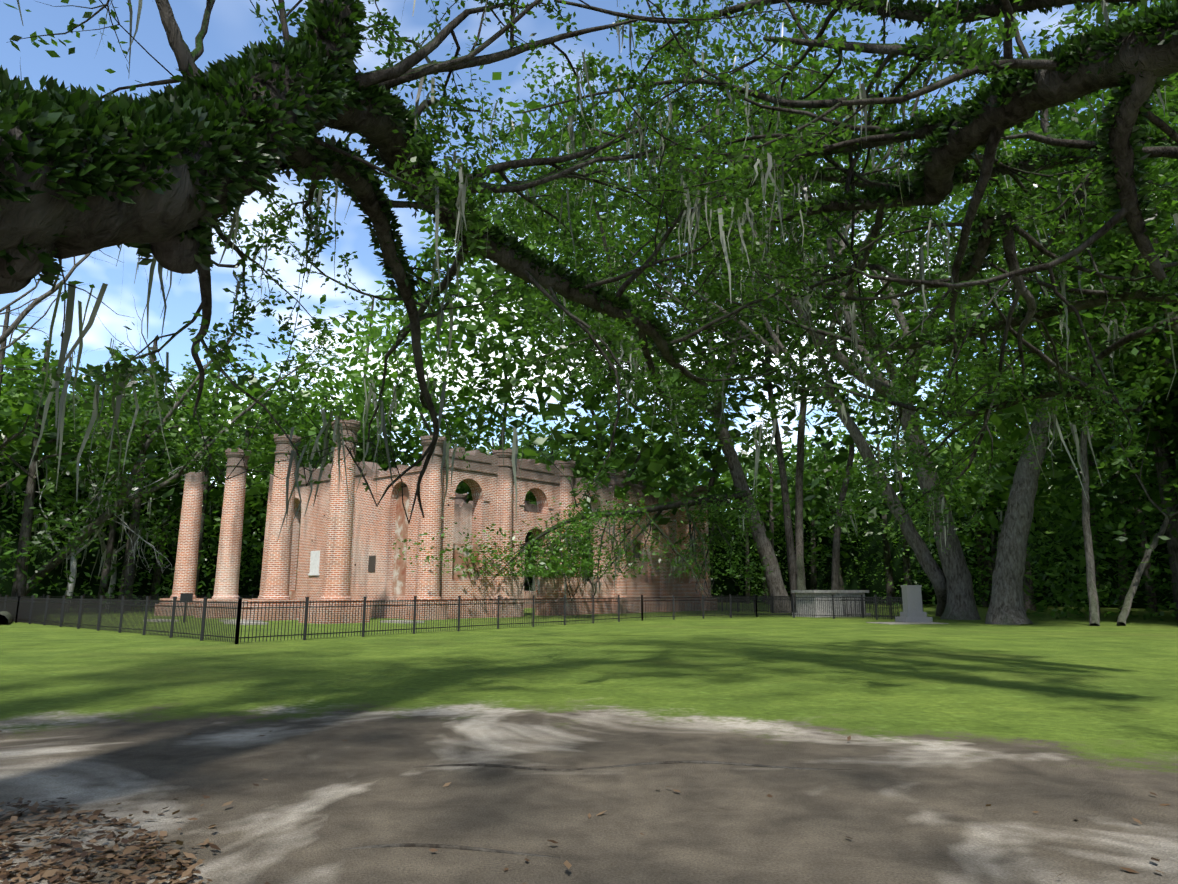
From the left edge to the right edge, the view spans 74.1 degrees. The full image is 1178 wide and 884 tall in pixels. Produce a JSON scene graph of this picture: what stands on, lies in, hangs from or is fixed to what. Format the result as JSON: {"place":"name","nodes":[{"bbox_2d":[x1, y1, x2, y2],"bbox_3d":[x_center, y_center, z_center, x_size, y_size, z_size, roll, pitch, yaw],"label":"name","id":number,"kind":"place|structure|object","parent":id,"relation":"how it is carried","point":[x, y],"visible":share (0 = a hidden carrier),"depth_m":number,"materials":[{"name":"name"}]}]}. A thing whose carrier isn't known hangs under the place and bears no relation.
{"place":"outdoors","nodes":[
{"label":"outdoors","id":0,"kind":"place"},
{"bbox_2d":[0,460,215,582],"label":"foliage","id":1,"kind":"object","parent":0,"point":[109,509],"visible":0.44,"depth_m":60.97,"materials":[{"name":"green plant"}]},
{"bbox_2d":[308,550,319,575],"bbox_3d":[-18.222,8.036,51.811,1.300,1.620,0.092,-9,-14,40],"label":"marble plaque","id":2,"kind":"object","parent":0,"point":[314,562],"visible":1,"depth_m":51.77,"materials":[{"name":"white stone"}]},
{"bbox_2d":[368,556,375,571],"bbox_3d":[-13.221,7.421,47.543,0.700,0.980,0.042,-9,-14,40],"label":"bronze plaque","id":3,"kind":"object","parent":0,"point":[371,563],"visible":1,"depth_m":47.51,"materials":[{"name":"metal"}]},
{"bbox_2d":[289,447,699,618],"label":"church walls","id":4,"kind":"structure","parent":0,"point":[373,533],"depth_m":50.21,"materials":[{"name":"orange brick"}]},
{"bbox_2d":[289,487,689,598],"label":"plaster patches","id":5,"kind":"object","parent":4,"relation":"attached to","point":[399,565],"visible":0.4,"depth_m":46.66,"materials":[{"name":"beige paint"}]},
{"bbox_2d":[0,459,1173,609],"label":"forest backdrop","id":6,"kind":"structure","parent":0,"point":[729,584],"depth_m":82.88,"materials":[{"name":"green plant"}]},
{"bbox_2d":[0,0,1174,509],"label":"sky","id":7,"kind":"structure","parent":0,"point":[232,24],"materials":[{"name":"blue"}]},
{"bbox_2d":[0,602,1177,883],"bbox_3d":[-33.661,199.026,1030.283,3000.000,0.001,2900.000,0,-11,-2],"label":"ground","id":8,"kind":"structure","parent":0,"point":[952,728],"depth_m":7.75,"materials":[{"name":"green plant"}]},
{"bbox_2d":[0,427,216,608],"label":"tree","id":9,"kind":"object","parent":8,"relation":"on","point":[73,571],"visible":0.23,"depth_m":61.87,"materials":[{"name":"grey plant"}]},
{"bbox_2d":[180,593,192,622],"bbox_3d":[-20.143,8.286,38.958,0.563,1.450,0.106,5,-12,-25],"label":"sign post","id":10,"kind":"object","parent":8,"relation":"on","point":[186,596],"visible":0.79,"depth_m":39.01,"materials":[{"name":"metal"}]},
{"bbox_2d":[143,618,423,624],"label":"stone slabs","id":11,"kind":"structure","parent":8,"relation":"on","point":[262,622],"depth_m":38.77,"materials":[{"name":"stone"}]},
{"bbox_2d":[154,420,717,623],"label":"brick columns","id":12,"kind":"structure","parent":8,"relation":"on","point":[275,574],"depth_m":45.08,"materials":[{"name":"brick"}]},
{"bbox_2d":[0,594,923,643],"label":"iron fence","id":13,"kind":"object","parent":8,"relation":"on","point":[20,608],"visible":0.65,"depth_m":32.12,"materials":[{"name":"black metal"}]},
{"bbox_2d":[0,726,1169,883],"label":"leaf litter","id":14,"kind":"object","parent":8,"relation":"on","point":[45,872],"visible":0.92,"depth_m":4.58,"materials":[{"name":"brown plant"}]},
{"bbox_2d":[0,0,1177,552],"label":"leaves","id":15,"kind":"object","parent":8,"relation":"on","point":[160,222],"depth_m":12.02,"materials":[{"name":"green plant"}]},
{"bbox_2d":[0,0,1177,414],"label":"resurrection ferns","id":16,"kind":"object","parent":15,"relation":"attached to","point":[160,112],"visible":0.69,"depth_m":8.07,"materials":[{"name":"green plant"}]},
{"bbox_2d":[393,473,798,600],"bbox_3d":[0.369,5.315,48.563,28.946,8.964,16.675,10,-15,-43],"label":"shrub","id":17,"kind":"object","parent":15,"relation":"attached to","point":[567,565],"depth_m":48.56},
{"bbox_2d":[505,514,746,612],"bbox_3d":[0.913,7.985,50.881,18.045,6.175,13.785,0,-11,-2],"label":"spanish moss","id":18,"kind":"object","parent":17,"relation":"attached to","point":[619,557],"visible":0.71,"depth_m":48.66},
{"bbox_2d":[16,0,1177,555],"bbox_3d":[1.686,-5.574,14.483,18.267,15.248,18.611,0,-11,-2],"label":"spanish moss","id":19,"kind":"object","parent":15,"relation":"attached to","point":[460,214],"visible":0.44,"depth_m":11.89,"materials":[{"name":"grey plant"}]},
{"bbox_2d":[0,25,1177,619],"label":"forest","id":20,"kind":"object","parent":8,"relation":"on","point":[664,473],"depth_m":68.25,"materials":[{"name":"green plant"}]},
{"bbox_2d":[243,280,549,487],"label":"bright forest crowns","id":21,"kind":"object","parent":20,"relation":"attached to","point":[359,398],"visible":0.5,"depth_m":77.97,"materials":[{"name":"green plant"}]},
{"bbox_2d":[0,431,1177,620],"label":"forest shrub leaves","id":22,"kind":"object","parent":20,"relation":"attached to","point":[1067,526],"visible":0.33,"depth_m":53.51,"materials":[{"name":"green plant"}]},
{"bbox_2d":[63,308,1129,537],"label":"forest moss","id":23,"kind":"object","parent":20,"relation":"attached to","point":[1000,519],"visible":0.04,"depth_m":68.91,"materials":[{"name":"plant"}]},
{"bbox_2d":[0,0,1177,625],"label":"oaks","id":24,"kind":"object","parent":8,"relation":"on","point":[1106,248],"depth_m":45.07,"materials":[{"name":"green plant"}]},
{"bbox_2d":[341,761,851,857],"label":"tire tracks","id":25,"kind":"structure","parent":8,"relation":"on","point":[504,851],"depth_m":6.83,"materials":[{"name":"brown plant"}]},
{"bbox_2d":[791,590,870,617],"bbox_3d":[15.128,10.096,48.853,4.200,1.620,2.300,4,-12,-21],"label":"box tomb","id":26,"kind":"object","parent":8,"relation":"on","point":[816,609],"visible":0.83,"depth_m":47.92,"materials":[{"name":"stone"}]},
{"bbox_2d":[866,622,948,623],"bbox_3d":[15.592,8.881,38.293,3.200,0.030,2.000,3,-11,-13],"label":"grave slab","id":27,"kind":"object","parent":8,"relation":"on","point":[907,623],"visible":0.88,"depth_m":37.99,"materials":[{"name":"grey stone"}]},
{"bbox_2d":[895,585,932,621],"bbox_3d":[16.359,8.181,39.471,1.500,1.850,0.900,3,-11,-13],"label":"granite marker","id":28,"kind":"object","parent":8,"relation":"on","point":[912,603],"visible":0.98,"depth_m":39.28,"materials":[{"name":"grey stone"}]}
]}

